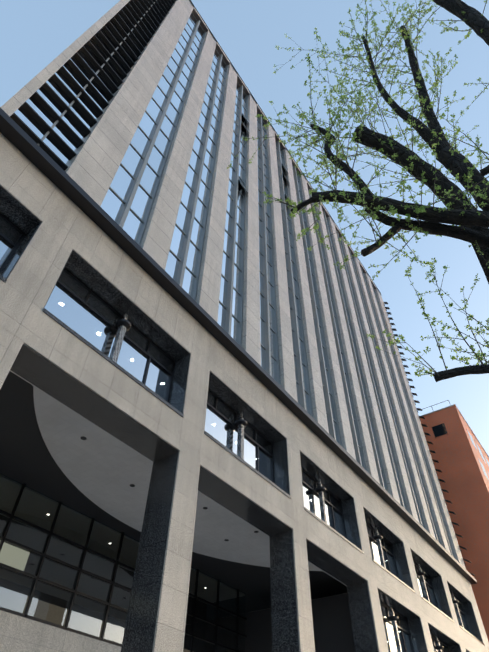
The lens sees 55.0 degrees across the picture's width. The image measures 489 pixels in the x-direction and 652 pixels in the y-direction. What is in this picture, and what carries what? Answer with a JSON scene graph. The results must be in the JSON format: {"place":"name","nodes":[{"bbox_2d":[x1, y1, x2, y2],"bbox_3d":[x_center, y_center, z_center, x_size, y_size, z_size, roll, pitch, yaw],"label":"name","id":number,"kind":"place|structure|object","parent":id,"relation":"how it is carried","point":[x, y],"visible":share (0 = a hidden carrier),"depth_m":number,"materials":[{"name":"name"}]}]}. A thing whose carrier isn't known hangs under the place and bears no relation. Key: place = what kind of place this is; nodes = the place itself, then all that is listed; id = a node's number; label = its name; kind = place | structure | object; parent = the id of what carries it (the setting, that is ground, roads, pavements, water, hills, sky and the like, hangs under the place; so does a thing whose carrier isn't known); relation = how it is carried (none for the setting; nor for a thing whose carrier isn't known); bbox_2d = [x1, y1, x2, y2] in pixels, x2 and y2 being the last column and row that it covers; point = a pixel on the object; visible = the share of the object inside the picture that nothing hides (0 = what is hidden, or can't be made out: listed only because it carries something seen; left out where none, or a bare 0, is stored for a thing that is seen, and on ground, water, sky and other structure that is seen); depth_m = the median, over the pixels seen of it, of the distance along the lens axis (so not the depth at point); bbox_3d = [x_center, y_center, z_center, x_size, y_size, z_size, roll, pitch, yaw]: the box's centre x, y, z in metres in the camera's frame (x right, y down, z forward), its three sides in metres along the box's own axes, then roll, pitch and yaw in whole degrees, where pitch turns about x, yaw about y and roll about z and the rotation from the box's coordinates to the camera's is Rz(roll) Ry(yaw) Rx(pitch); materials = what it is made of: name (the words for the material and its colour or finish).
{"place":"outdoors","nodes":[
{"label":"outdoors","id":0,"kind":"place"},
{"bbox_2d":[0,542,29,570],"bbox_3d":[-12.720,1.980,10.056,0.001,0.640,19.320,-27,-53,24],"label":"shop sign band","id":1,"kind":"object","parent":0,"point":[20,554],"depth_m":15.18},
{"bbox_2d":[0,473,245,651],"bbox_3d":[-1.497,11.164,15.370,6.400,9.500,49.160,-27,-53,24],"label":"shopfront glass","id":2,"kind":"object","parent":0,"point":[230,594],"depth_m":17.25,"materials":[{"name":"glass"}]},
{"bbox_2d":[10,370,345,585],"bbox_3d":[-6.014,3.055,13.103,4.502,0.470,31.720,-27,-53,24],"label":"ceiling","id":3,"kind":"structure","parent":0,"point":[101,468],"depth_m":15.31,"materials":[{"name":"grey paint"}]},
{"bbox_2d":[0,0,488,455],"label":"sky","id":4,"kind":"structure","parent":0,"point":[33,33],"materials":[{"name":"blue"}]},
{"bbox_2d":[419,405,488,640],"bbox_3d":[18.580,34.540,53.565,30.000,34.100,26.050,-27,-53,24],"label":"red brick building","id":5,"kind":"structure","parent":0,"point":[465,484],"depth_m":46.65,"materials":[{"name":"brick"}]},
{"bbox_2d":[421,404,488,456],"bbox_3d":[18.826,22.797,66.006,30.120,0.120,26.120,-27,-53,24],"label":"roof edge trim","id":6,"kind":"structure","parent":5,"relation":"on","point":[462,416],"depth_m":53.87,"materials":[{"name":"metal"}]},
{"bbox_2d":[432,423,488,479],"bbox_3d":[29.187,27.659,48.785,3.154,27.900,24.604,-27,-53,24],"label":"windows","id":7,"kind":"structure","parent":5,"relation":"attached to","point":[439,430],"depth_m":52.00,"materials":[{"name":"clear glass"}]},
{"label":"ground surface","id":8,"kind":"structure","parent":0,"visible":0},
{"bbox_2d":[0,610,120,651],"bbox_3d":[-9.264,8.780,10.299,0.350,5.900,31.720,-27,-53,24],"label":"low wall","id":9,"kind":"structure","parent":8,"relation":"on","point":[19,633],"depth_m":14.69,"materials":[{"name":"stone"}]},
{"bbox_2d":[0,371,354,651],"bbox_3d":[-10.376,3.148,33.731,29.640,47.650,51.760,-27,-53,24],"label":"dark interior","id":10,"kind":"object","parent":8,"relation":"on","point":[27,459],"visible":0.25,"depth_m":19.50,"materials":[{"name":"black"}]},
{"bbox_2d":[0,474,343,611],"bbox_3d":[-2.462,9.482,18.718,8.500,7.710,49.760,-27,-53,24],"label":"ceiling","id":11,"kind":"structure","parent":10,"relation":"attached to","point":[54,506],"depth_m":18.54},
{"bbox_2d":[0,133,488,651],"bbox_3d":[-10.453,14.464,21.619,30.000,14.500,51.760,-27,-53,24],"label":"building facade","id":12,"kind":"structure","parent":8,"relation":"on","point":[62,231],"depth_m":14.34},
{"bbox_2d":[0,587,192,651],"bbox_3d":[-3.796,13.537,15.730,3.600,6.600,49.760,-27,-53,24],"label":"shop glow panels","id":13,"kind":"object","parent":12,"relation":"attached to","point":[45,610],"depth_m":17.10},
{"bbox_2d":[0,0,465,568],"bbox_3d":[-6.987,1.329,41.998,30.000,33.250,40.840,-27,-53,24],"label":"wall pillars","id":14,"kind":"structure","parent":12,"relation":"on","point":[96,160],"depth_m":27.52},
{"bbox_2d":[14,0,404,506],"bbox_3d":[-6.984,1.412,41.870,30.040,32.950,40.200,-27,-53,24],"label":"window glass","id":15,"kind":"object","parent":14,"relation":"attached to","point":[112,205],"visible":0.08,"depth_m":22.50,"materials":[{"name":"blue glass"}]},
{"bbox_2d":[10,0,474,575],"bbox_3d":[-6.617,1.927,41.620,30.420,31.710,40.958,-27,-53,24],"label":"louvers","id":16,"kind":"object","parent":14,"relation":"attached to","point":[30,110],"visible":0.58,"depth_m":19.79,"materials":[{"name":"black metal"}]},
{"bbox_2d":[38,0,454,557],"bbox_3d":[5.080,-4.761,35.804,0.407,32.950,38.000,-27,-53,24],"label":"window frames","id":17,"kind":"structure","parent":14,"relation":"attached to","point":[187,234],"depth_m":30.20,"materials":[{"name":"grey metal"}]},
{"bbox_2d":[0,217,467,651],"bbox_3d":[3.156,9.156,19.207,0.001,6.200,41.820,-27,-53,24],"label":"windows","id":18,"kind":"structure","parent":12,"relation":"attached to","point":[63,305],"depth_m":15.02,"materials":[{"name":"blue glass"}]},
{"bbox_2d":[0,0,476,651],"bbox_3d":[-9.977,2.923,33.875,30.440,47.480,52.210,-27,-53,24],"label":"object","id":19,"kind":"object","parent":12,"relation":"on","point":[54,172],"visible":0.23,"depth_m":16.69,"materials":[{"name":"black metal"}]},
{"bbox_2d":[0,186,484,651],"bbox_3d":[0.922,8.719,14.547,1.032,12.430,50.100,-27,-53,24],"label":"window recess surrounds","id":20,"kind":"object","parent":12,"relation":"attached to","point":[33,367],"visible":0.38,"depth_m":14.62,"materials":[{"name":"grey stone"}]},
{"bbox_2d":[109,313,463,651],"bbox_3d":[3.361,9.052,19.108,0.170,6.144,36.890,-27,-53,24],"label":"columns","id":21,"kind":"structure","parent":12,"relation":"attached to","point":[117,344],"depth_m":20.44,"materials":[{"name":"silver metal"}]},
{"bbox_2d":[227,0,488,376],"bbox_3d":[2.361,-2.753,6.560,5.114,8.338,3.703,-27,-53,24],"label":"ginkgo","id":22,"kind":"object","parent":8,"relation":"on","point":[377,173],"depth_m":6.49,"materials":[{"name":"green plant"}]},
{"bbox_2d":[290,0,488,381],"bbox_3d":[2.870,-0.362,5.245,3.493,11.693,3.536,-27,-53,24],"label":"tree branches","id":23,"kind":"object","parent":22,"relation":"attached to","point":[475,225],"visible":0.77,"depth_m":6.25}
]}

